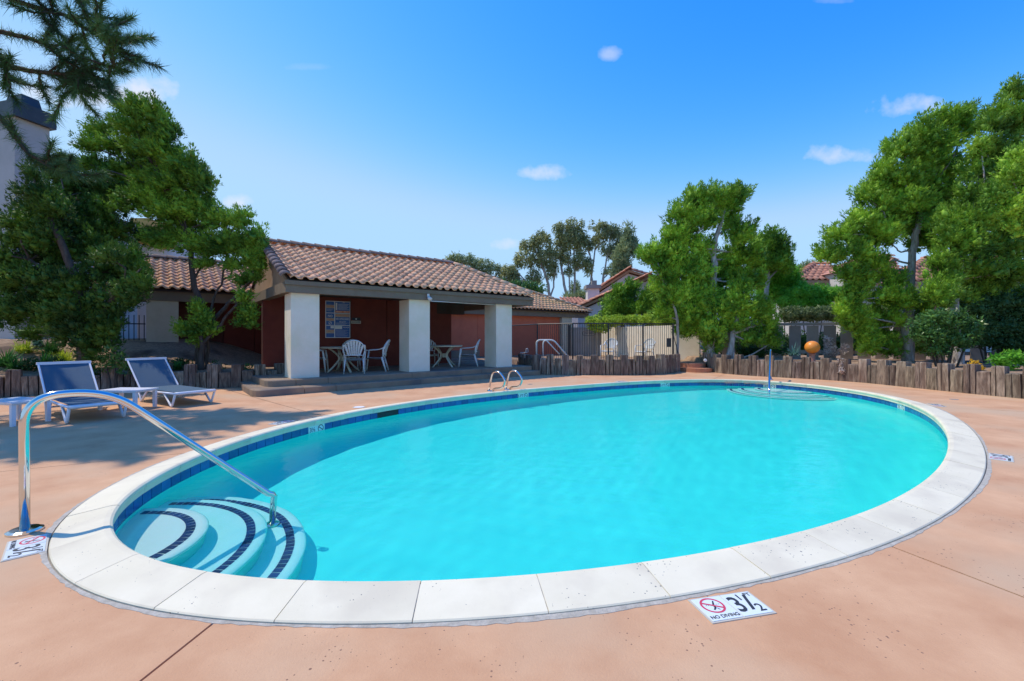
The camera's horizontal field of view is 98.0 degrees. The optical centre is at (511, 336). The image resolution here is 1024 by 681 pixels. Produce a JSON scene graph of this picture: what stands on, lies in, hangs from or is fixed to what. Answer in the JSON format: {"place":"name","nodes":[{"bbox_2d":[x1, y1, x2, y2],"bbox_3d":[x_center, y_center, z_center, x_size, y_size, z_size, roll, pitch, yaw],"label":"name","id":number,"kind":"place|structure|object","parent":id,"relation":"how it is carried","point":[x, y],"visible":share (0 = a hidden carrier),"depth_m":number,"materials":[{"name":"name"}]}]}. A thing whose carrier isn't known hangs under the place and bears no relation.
{"place":"outdoors","nodes":[
{"label":"outdoors","id":0,"kind":"place"},
{"bbox_2d":[0,338,1022,391],"bbox_3d":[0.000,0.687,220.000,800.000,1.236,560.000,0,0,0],"label":"ground","id":1,"kind":"structure","parent":0,"point":[228,355],"depth_m":12.50,"materials":[{"name":"soil"}]},
{"bbox_2d":[0,348,25,365],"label":"strap plant","id":2,"kind":"object","parent":1,"relation":"on","point":[6,357],"visible":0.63,"depth_m":9.87,"materials":[{"name":"green plant"}]},
{"bbox_2d":[1,353,27,370],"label":"strap plant","id":3,"kind":"object","parent":1,"relation":"on","point":[9,365],"visible":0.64,"depth_m":9.75,"materials":[{"name":"green plant"}]},
{"bbox_2d":[11,338,40,352],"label":"grass tuft","id":4,"kind":"object","parent":1,"relation":"on","point":[26,347],"visible":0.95,"depth_m":10.55,"materials":[{"name":"plant"}]},
{"bbox_2d":[31,340,44,345],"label":"grass tuft","id":5,"kind":"object","parent":1,"relation":"on","point":[35,343],"visible":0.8,"depth_m":10.95,"materials":[{"name":"green plant"}]},
{"bbox_2d":[25,338,65,353],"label":"strap plant","id":6,"kind":"object","parent":1,"relation":"on","point":[51,349],"visible":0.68,"depth_m":10.75,"materials":[{"name":"green plant"}]},
{"bbox_2d":[37,351,53,361],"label":"grass tuft","id":7,"kind":"object","parent":1,"relation":"on","point":[44,358],"visible":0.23,"depth_m":10.17,"materials":[{"name":"green plant"}]},
{"bbox_2d":[12,356,100,378],"bbox_3d":[-10.223,0.772,9.899,2.358,0.744,0.564,0,0,0],"label":"bank shrub","id":8,"kind":"object","parent":1,"relation":"on","point":[29,366],"visible":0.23,"depth_m":9.86,"materials":[{"name":"green plant"}]},
{"bbox_2d":[50,348,74,360],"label":"grass tuft","id":9,"kind":"object","parent":1,"relation":"on","point":[62,354],"visible":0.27,"depth_m":10.34,"materials":[{"name":"green plant"}]},
{"bbox_2d":[0,94,136,338],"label":"two storey house","id":10,"kind":"structure","parent":1,"relation":"on","point":[32,120],"depth_m":12.89,"materials":[{"name":"grey paint"}]},
{"bbox_2d":[0,156,157,370],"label":"juniper tree","id":11,"kind":"object","parent":1,"relation":"on","point":[58,302],"visible":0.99,"depth_m":9.81,"materials":[{"name":"green plant"}]},
{"bbox_2d":[0,0,169,186],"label":"pine tree","id":12,"kind":"object","parent":1,"relation":"on","point":[76,76],"visible":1,"depth_m":7.95,"materials":[{"name":"green plant"}]},
{"bbox_2d":[93,344,133,388],"bbox_3d":[-8.690,0.759,9.793,0.987,1.215,0.537,0,0,0],"label":"leafy shrub","id":13,"kind":"object","parent":1,"relation":"on","point":[121,364],"visible":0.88,"depth_m":9.78,"materials":[{"name":"green plant"}]},
{"bbox_2d":[107,315,145,340],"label":"side gate","id":14,"kind":"structure","parent":1,"relation":"on","point":[139,323],"depth_m":12.50,"materials":[{"name":"black metal"}]},
{"bbox_2d":[70,180,199,337],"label":"ochre house","id":15,"kind":"structure","parent":1,"relation":"on","point":[141,311],"depth_m":19.30,"materials":[{"name":"white paint"}]},
{"bbox_2d":[48,87,271,368],"bbox_3d":[-9.368,-2.739,11.807,6.189,7.373,1.703,0,0,12],"label":"juniper tree","id":16,"kind":"object","parent":1,"relation":"on","point":[168,183],"visible":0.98,"depth_m":11.45,"materials":[{"name":"green plant"}]},
{"bbox_2d":[168,359,183,369],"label":"strap plant","id":17,"kind":"object","parent":1,"relation":"on","point":[177,365],"visible":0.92,"depth_m":10.96,"materials":[{"name":"green plant"}]},
{"bbox_2d":[90,253,261,353],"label":"clubhouse wing","id":18,"kind":"structure","parent":1,"relation":"on","point":[171,294],"depth_m":13.50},
{"bbox_2d":[142,353,253,369],"bbox_3d":[-8.286,0.743,11.621,3.280,0.648,0.568,0,0,0],"label":"bank shrub","id":19,"kind":"object","parent":1,"relation":"on","point":[189,360],"visible":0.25,"depth_m":11.58,"materials":[{"name":"green plant"}]},
{"bbox_2d":[168,285,261,369],"bbox_3d":[-7.481,-0.181,11.213,2.337,2.275,0.748,0,0,0],"label":"juniper tree","id":20,"kind":"object","parent":1,"relation":"on","point":[206,327],"visible":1,"depth_m":11.13,"materials":[{"name":"green plant"}]},
{"bbox_2d":[444,251,500,276],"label":"eucalyptus tree","id":21,"kind":"object","parent":1,"relation":"on","point":[478,264],"visible":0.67,"depth_m":45.62,"materials":[{"name":"green plant"}]},
{"bbox_2d":[0,371,1023,680],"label":"deck","id":22,"kind":"structure","parent":1,"relation":"on","point":[942,599],"depth_m":1.95,"materials":[{"name":"concrete"}]},
{"bbox_2d":[0,533,48,562],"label":"depth marker","id":23,"kind":"object","parent":22,"relation":"on","point":[24,547],"visible":1,"depth_m":2.62,"materials":[{"name":"white tile"}]},
{"bbox_2d":[0,397,52,426],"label":"side table","id":24,"kind":"object","parent":22,"relation":"on","point":[15,405],"visible":0.77,"depth_m":6.33,"materials":[{"name":"white plastic"}]},
{"bbox_2d":[36,361,126,423],"bbox_3d":[-6.904,0.845,7.123,2.137,0.817,0.679,0,0,35],"label":"sun lounger","id":25,"kind":"object","parent":22,"relation":"on","point":[63,375],"visible":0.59,"depth_m":7.45,"materials":[{"name":"blue fabric"}]},
{"bbox_2d":[98,387,158,409],"bbox_3d":[-6.660,1.081,7.720,0.708,0.335,0.460,0,0,3],"label":"side table","id":26,"kind":"object","parent":22,"relation":"on","point":[134,391],"visible":0.81,"depth_m":7.64,"materials":[{"name":"white plastic"}]},
{"bbox_2d":[0,363,284,397],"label":"timber palisade","id":27,"kind":"object","parent":22,"relation":"on","point":[15,383],"visible":0.45,"depth_m":10.56,"materials":[{"name":"brown wood"}]},
{"bbox_2d":[125,357,215,406],"bbox_3d":[-6.575,0.845,8.556,2.137,0.817,0.679,0,0,31],"label":"sun lounger","id":28,"kind":"object","parent":22,"relation":"on","point":[154,372],"visible":0.94,"depth_m":8.81,"materials":[{"name":"blue plastic"}]},
{"bbox_2d":[270,420,293,424],"bbox_3d":[-3.329,1.246,6.443,0.178,0.008,0.332,0,0,19],"label":"depth marker","id":29,"kind":"object","parent":22,"relation":"on","point":[281,422],"visible":1,"depth_m":6.42,"materials":[{"name":"white tile"}]},
{"bbox_2d":[240,362,539,396],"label":"stepped platform","id":30,"kind":"structure","parent":22,"relation":"on","point":[330,381],"depth_m":11.23,"materials":[{"name":"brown concrete"}]},
{"bbox_2d":[319,349,328,372],"bbox_3d":[-5.341,0.528,11.984,0.700,0.884,0.611,0,0,-15],"label":"plastic chair","id":31,"kind":"object","parent":30,"relation":"on","point":[324,358],"visible":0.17,"depth_m":11.88,"materials":[{"name":"white plastic"}]},
{"bbox_2d":[320,346,363,372],"bbox_3d":[-4.600,0.633,12.150,1.170,0.695,1.170,0,0,0],"label":"round table","id":32,"kind":"object","parent":30,"relation":"on","point":[340,357],"visible":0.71,"depth_m":12.01,"materials":[{"name":"plastic"}]},
{"bbox_2d":[338,339,361,369],"bbox_3d":[-4.731,0.528,13.012,0.611,0.884,0.700,0,0,-10],"label":"plastic chair","id":33,"kind":"object","parent":30,"relation":"on","point":[357,357],"visible":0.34,"depth_m":13.21,"materials":[{"name":"white plastic"}]},
{"bbox_2d":[342,340,365,373],"bbox_3d":[-4.130,0.528,11.660,0.611,0.884,0.700,0,0,-18],"label":"plastic chair","id":34,"kind":"object","parent":30,"relation":"on","point":[353,352],"visible":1,"depth_m":11.42,"materials":[{"name":"white plastic"}]},
{"bbox_2d":[362,339,390,371],"bbox_3d":[-3.718,0.528,12.289,0.700,0.884,0.611,0,0,-8],"label":"plastic chair","id":35,"kind":"object","parent":30,"relation":"on","point":[383,357],"visible":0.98,"depth_m":12.22,"materials":[{"name":"white plastic"}]},
{"bbox_2d":[250,237,534,377],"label":"pavilion","id":36,"kind":"structure","parent":30,"relation":"on","point":[384,294],"depth_m":12.60,"materials":[{"name":"brown tile"}]},
{"bbox_2d":[325,301,349,337],"bbox_3d":[-5.311,-0.510,13.586,0.740,1.120,0.016,0,0,-39],"label":"pool rules sign","id":37,"kind":"object","parent":36,"relation":"attached to","point":[337,319],"visible":1,"depth_m":13.57,"materials":[{"name":"white paint"}]},
{"bbox_2d":[351,318,360,323],"bbox_3d":[-4.881,-0.489,13.937,0.300,0.188,0.008,0,0,-39],"label":"restroom sign","id":38,"kind":"object","parent":36,"relation":"attached to","point":[355,322],"visible":1,"depth_m":13.93,"materials":[{"name":"beige paint"}]},
{"bbox_2d":[432,301,493,304],"bbox_3d":[-1.404,-1.008,13.029,2.404,0.096,0.025,0,0,-43],"label":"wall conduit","id":39,"kind":"object","parent":36,"relation":"attached to","point":[460,302],"depth_m":12.93,"materials":[{"name":"plastic"}]},
{"bbox_2d":[430,339,438,365],"bbox_3d":[-2.772,0.528,14.809,0.610,0.884,0.700,0,0,-20],"label":"plastic chair","id":40,"kind":"object","parent":30,"relation":"on","point":[434,354],"visible":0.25,"depth_m":15.05,"materials":[{"name":"white plastic"}]},
{"bbox_2d":[430,345,462,367],"bbox_3d":[-2.150,0.633,14.050,1.170,0.695,1.170,0,0,0],"label":"round table","id":41,"kind":"object","parent":30,"relation":"on","point":[436,347],"visible":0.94,"depth_m":13.87,"materials":[{"name":"plastic"}]},
{"bbox_2d":[458,339,479,366],"bbox_3d":[-1.357,0.528,14.224,0.700,0.884,0.611,0,0,-4],"label":"plastic chair","id":42,"kind":"object","parent":30,"relation":"on","point":[474,354],"visible":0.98,"depth_m":14.00,"materials":[{"name":"white plastic"}]},
{"bbox_2d":[487,370,522,391],"bbox_3d":[-0.170,1.028,10.126,0.584,0.512,0.618,0,0,-41],"label":"pool ladder","id":43,"kind":"object","parent":22,"relation":"on","point":[505,381],"visible":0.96,"depth_m":10.10,"materials":[{"name":"metal"}]},
{"bbox_2d":[39,379,991,628],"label":"swimming pool","id":44,"kind":"structure","parent":22,"relation":"in","point":[88,553],"depth_m":2.33,"materials":[{"name":"paint"}]},
{"bbox_2d":[4,389,275,537],"bbox_3d":[-2.612,1.212,3.357,0.175,1.711,1.610,0,0,45],"label":"handrail","id":45,"kind":"object","parent":44,"relation":"on","point":[26,527],"visible":0.88,"depth_m":2.91,"materials":[{"name":"metal"}]},
{"bbox_2d":[114,385,947,580],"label":"water","id":46,"kind":"structure","parent":44,"relation":"in","point":[550,483],"depth_m":4.14,"materials":[{"name":"teal liquid"}]},
{"bbox_2d":[768,349,772,391],"bbox_3d":[6.938,1.123,12.015,0.138,1.538,2.118,0,0,32],"label":"handrail","id":47,"kind":"object","parent":44,"relation":"on","point":[770,367],"visible":0.87,"depth_m":11.90,"materials":[{"name":"metal"}]},
{"bbox_2d":[518,353,679,374],"bbox_3d":[3.098,0.929,15.163,5.756,0.687,1.929,0,0,0],"label":"timber palisade","id":48,"kind":"object","parent":22,"relation":"on","point":[549,364],"visible":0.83,"depth_m":14.34,"materials":[{"name":"brown wood"}]},
{"bbox_2d":[680,362,712,372],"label":"curved steps","id":49,"kind":"structure","parent":22,"relation":"on","point":[697,367],"depth_m":15.65,"materials":[{"name":"red concrete"}]},
{"bbox_2d":[688,591,776,623],"bbox_3d":[1.012,1.246,2.055,0.332,0.008,0.178,0,0,-13],"label":"depth marker","id":50,"kind":"object","parent":22,"relation":"on","point":[723,608],"visible":1,"depth_m":2.04,"materials":[{"name":"beige paint"}]},
{"bbox_2d":[701,329,891,354],"bbox_3d":[13.423,0.424,19.267,10.621,1.678,1.558,0,0,0],"label":"fence","id":51,"kind":"object","parent":22,"relation":"on","point":[803,339],"visible":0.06,"depth_m":18.94,"materials":[{"name":"grey"}]},
{"bbox_2d":[702,352,1023,398],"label":"timber palisade","id":52,"kind":"object","parent":22,"relation":"on","point":[1001,381],"visible":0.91,"depth_m":11.34,"materials":[{"name":"brown wood"}]},
{"bbox_2d":[928,404,946,406],"bbox_3d":[7.682,1.246,8.054,0.178,0.008,0.332,0,0,24],"label":"depth marker","id":53,"kind":"object","parent":22,"relation":"on","point":[938,405],"visible":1,"depth_m":7.99,"materials":[{"name":"white tile"}]},
{"bbox_2d":[988,453,1013,462],"bbox_3d":[5.030,1.246,4.580,0.332,0.008,0.178,0,0,-43],"label":"depth marker","id":54,"kind":"object","parent":22,"relation":"on","point":[1001,457],"visible":1,"depth_m":4.56,"materials":[{"name":"beige paint"}]},
{"bbox_2d":[451,286,592,357],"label":"changing room block","id":55,"kind":"structure","parent":1,"relation":"on","point":[467,328],"depth_m":22.45,"materials":[{"name":"red paint"}]},
{"bbox_2d":[498,276,548,293],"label":"shrubby tree","id":56,"kind":"object","parent":1,"relation":"on","point":[530,286],"visible":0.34,"depth_m":33.77,"materials":[{"name":"green plant"}]},
{"bbox_2d":[495,226,563,298],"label":"eucalyptus tree","id":57,"kind":"object","parent":1,"relation":"on","point":[536,243],"visible":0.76,"depth_m":45.70,"materials":[{"name":"green plant"}]},
{"bbox_2d":[536,339,566,357],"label":"bent tube rails","id":58,"kind":"object","parent":1,"relation":"on","point":[547,340],"visible":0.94,"depth_m":15.47,"materials":[{"name":"white metal"}]},
{"bbox_2d":[559,297,585,326],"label":"distant house","id":59,"kind":"structure","parent":1,"relation":"on","point":[575,300],"depth_m":39.17,"materials":[{"name":"tile"}]},
{"bbox_2d":[551,216,594,296],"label":"eucalyptus tree","id":60,"kind":"object","parent":1,"relation":"on","point":[573,238],"visible":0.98,"depth_m":45.70,"materials":[{"name":"green plant"}]},
{"bbox_2d":[562,284,585,298],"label":"palm like tree","id":61,"kind":"object","parent":1,"relation":"on","point":[579,293],"visible":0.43,"depth_m":43.85,"materials":[{"name":"green plant"}]},
{"bbox_2d":[567,279,582,296],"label":"cypress","id":62,"kind":"object","parent":1,"relation":"on","point":[578,285],"visible":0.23,"depth_m":47.70,"materials":[{"name":"green plant"}]},
{"bbox_2d":[569,325,600,355],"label":"timber gate","id":63,"kind":"structure","parent":1,"relation":"on","point":[592,345],"depth_m":21.48,"materials":[{"name":"grey paint"}]},
{"bbox_2d":[512,323,678,360],"bbox_3d":[2.561,0.255,16.545,6.811,1.450,2.143,0,0,24],"label":"iron fence","id":64,"kind":"object","parent":1,"relation":"on","point":[525,336],"visible":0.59,"depth_m":15.93,"materials":[{"name":"black metal"}]},
{"bbox_2d":[667,338,670,346],"bbox_3d":[5.700,0.230,16.157,0.150,0.320,0.066,0,0,0],"label":"lock box","id":65,"kind":"object","parent":64,"relation":"attached to","point":[668,342],"visible":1,"depth_m":16.12,"materials":[{"name":"black metal"}]},
{"bbox_2d":[587,219,622,282],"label":"eucalyptus tree","id":66,"kind":"object","parent":1,"relation":"on","point":[612,233],"visible":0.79,"depth_m":45.73,"materials":[{"name":"green plant"}]},
{"bbox_2d":[600,338,616,358],"bbox_3d":[3.932,0.513,17.955,0.611,0.884,0.700,0,0,30],"label":"plastic chair","id":67,"kind":"object","parent":1,"relation":"on","point":[612,345],"visible":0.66,"depth_m":18.12,"materials":[{"name":"white plastic"}]},
{"bbox_2d":[597,276,642,326],"bbox_3d":[5.632,-1.062,23.032,2.604,4.226,1.492,0,0,0],"label":"juniper","id":68,"kind":"object","parent":1,"relation":"on","point":[620,297],"visible":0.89,"depth_m":22.74,"materials":[{"name":"green plant"}]},
{"bbox_2d":[607,219,640,277],"bbox_3d":[10.112,-4.827,40.033,3.265,11.439,2.277,0,0,0],"label":"dark conifer","id":69,"kind":"object","parent":1,"relation":"on","point":[624,252],"visible":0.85,"depth_m":39.59,"materials":[{"name":"green plant"}]},
{"bbox_2d":[599,266,652,294],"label":"gabled house","id":70,"kind":"structure","parent":1,"relation":"on","point":[619,276],"depth_m":30.79,"materials":[{"name":"brown paint"}]},
{"bbox_2d":[573,271,683,351],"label":"front house wing","id":71,"kind":"structure","parent":1,"relation":"on","point":[590,303],"depth_m":27.50,"materials":[{"name":"brown tile"}]},
{"bbox_2d":[584,280,600,299],"bbox_3d":[5.295,-1.430,29.300,0.970,4.451,1.000,0,0,0],"label":"chimney","id":72,"kind":"object","parent":71,"relation":"attached to","point":[592,289],"visible":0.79,"depth_m":28.90,"materials":[{"name":"white paint"}]},
{"bbox_2d":[634,338,655,359],"bbox_3d":[5.202,0.513,17.336,0.700,0.884,0.611,0,0,-35],"label":"plastic chair","id":73,"kind":"object","parent":1,"relation":"on","point":[653,343],"visible":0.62,"depth_m":17.36,"materials":[{"name":"white plastic"}]},
{"bbox_2d":[628,278,662,325],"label":"juniper","id":74,"kind":"object","parent":1,"relation":"on","point":[643,303],"visible":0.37,"depth_m":22.24,"materials":[{"name":"green plant"}]},
{"bbox_2d":[602,325,700,359],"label":"garden wall","id":75,"kind":"structure","parent":1,"relation":"on","point":[691,347],"depth_m":18.84,"materials":[{"name":"beige paint"}]},
{"bbox_2d":[584,313,674,333],"bbox_3d":[5.642,-0.597,20.408,4.433,1.055,2.090,0,0,37],"label":"clipped hedge","id":76,"kind":"object","parent":75,"relation":"on","point":[629,318],"visible":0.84,"depth_m":20.76,"materials":[{"name":"green plant"}]},
{"bbox_2d":[633,176,770,356],"bbox_3d":[7.048,-2.422,16.312,5.293,6.756,2.325,0,0,0],"label":"juniper tree","id":77,"kind":"object","parent":1,"relation":"on","point":[693,270],"visible":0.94,"depth_m":15.99,"materials":[{"name":"green plant"}]},
{"bbox_2d":[699,342,791,356],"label":"dark bush","id":78,"kind":"object","parent":1,"relation":"on","point":[746,351],"visible":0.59,"depth_m":16.46,"materials":[{"name":"green plant"}]},
{"bbox_2d":[712,273,785,358],"bbox_3d":[8.292,-0.655,15.597,2.658,3.212,1.466,0,0,0],"label":"juniper tree","id":79,"kind":"object","parent":1,"relation":"on","point":[735,306],"visible":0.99,"depth_m":15.42,"materials":[{"name":"green plant"}]},
{"bbox_2d":[744,223,797,298],"bbox_3d":[11.826,-2.179,20.457,2.624,6.188,1.568,0,0,0],"label":"juniper tree","id":80,"kind":"object","parent":1,"relation":"on","point":[780,253],"visible":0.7,"depth_m":20.19,"materials":[{"name":"green plant"}]},
{"bbox_2d":[752,263,807,333],"bbox_3d":[12.954,-1.386,21.447,2.859,4.474,1.638,0,0,0],"label":"feathery shrub","id":81,"kind":"object","parent":1,"relation":"on","point":[779,283],"visible":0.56,"depth_m":21.09,"materials":[{"name":"green plant"}]},
{"bbox_2d":[784,343,809,354],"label":"spiky yucca","id":82,"kind":"object","parent":1,"relation":"on","point":[794,352],"visible":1,"depth_m":13.85,"materials":[{"name":"green plant"}]},
{"bbox_2d":[796,258,813,267],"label":"tree","id":83,"kind":"object","parent":1,"relation":"on","point":[804,264],"visible":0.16,"depth_m":59.83,"materials":[{"name":"green plant"}]},
{"bbox_2d":[774,281,842,334],"bbox_3d":[13.892,-0.877,20.520,3.802,3.453,1.381,0,0,0],"label":"green shrub","id":84,"kind":"object","parent":1,"relation":"on","point":[807,294],"visible":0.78,"depth_m":20.15,"materials":[{"name":"green plant"}]},
{"bbox_2d":[804,341,819,361],"bbox_3d":[9.277,0.467,13.750,0.410,0.646,0.410,0,0,0],"label":"orange ball","id":85,"kind":"object","parent":1,"relation":"on","point":[812,347],"visible":0.97,"depth_m":13.65,"materials":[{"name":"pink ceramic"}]},
{"bbox_2d":[777,303,902,322],"bbox_3d":[13.871,-0.960,18.788,5.267,1.051,1.133,0,0,0],"label":"variegated hedge","id":86,"kind":"object","parent":1,"relation":"on","point":[795,314],"visible":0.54,"depth_m":18.59,"materials":[{"name":"green plant"}]},
{"bbox_2d":[837,358,843,373],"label":"pink succulent","id":87,"kind":"object","parent":1,"relation":"on","point":[841,369],"visible":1,"depth_m":12.40,"materials":[{"name":"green plant"}]},
{"bbox_2d":[703,323,1002,360],"bbox_3d":[12.745,0.330,15.153,11.420,1.640,1.315,0,0,27],"label":"board fence","id":88,"kind":"object","parent":1,"relation":"on","point":[829,331],"visible":0.16,"depth_m":16.02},
{"bbox_2d":[822,335,850,355],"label":"ivy","id":89,"kind":"object","parent":88,"relation":"attached to","point":[829,349],"visible":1,"depth_m":15.58,"materials":[{"name":"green plant"}]},
{"bbox_2d":[810,96,981,360],"bbox_3d":[12.089,-3.273,14.173,5.641,8.457,2.315,0,0,0],"label":"juniper tree","id":90,"kind":"object","parent":1,"relation":"on","point":[921,179],"visible":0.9,"depth_m":13.69,"materials":[{"name":"green plant"}]},
{"bbox_2d":[773,254,1019,351],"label":"hipped house","id":91,"kind":"structure","parent":1,"relation":"on","point":[814,272],"depth_m":24.65,"materials":[{"name":"tile"}]},
{"bbox_2d":[904,305,986,366],"bbox_3d":[11.279,0.019,11.609,1.937,1.709,0.850,0,0,0],"label":"glossy shrub","id":92,"kind":"object","parent":1,"relation":"on","point":[939,335],"visible":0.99,"depth_m":11.48,"materials":[{"name":"green plant"}]},
{"bbox_2d":[915,72,1023,363],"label":"juniper tree","id":93,"kind":"object","parent":1,"relation":"on","point":[965,224],"visible":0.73,"depth_m":12.42,"materials":[{"name":"green plant"}]},
{"bbox_2d":[967,359,985,369],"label":"yellow flowers","id":94,"kind":"object","parent":1,"relation":"on","point":[976,362],"visible":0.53,"depth_m":10.47,"materials":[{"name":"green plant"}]},
{"bbox_2d":[959,286,1023,362],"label":"dark bush","id":95,"kind":"object","parent":1,"relation":"on","point":[1003,314],"visible":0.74,"depth_m":12.55,"materials":[{"name":"green plant"}]},
{"bbox_2d":[977,140,1023,240],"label":"juniper tree","id":96,"kind":"object","parent":1,"relation":"on","point":[1008,204],"visible":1,"depth_m":9.13,"materials":[{"name":"green plant"}]},
{"bbox_2d":[986,348,1023,370],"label":"green plant","id":97,"kind":"object","parent":1,"relation":"on","point":[1009,358],"visible":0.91,"depth_m":10.35,"materials":[{"name":"green plant"}]},
{"bbox_2d":[0,0,1023,317],"label":"sky","id":98,"kind":"structure","parent":0,"point":[422,128],"materials":[{"name":"blue"}]}
]}

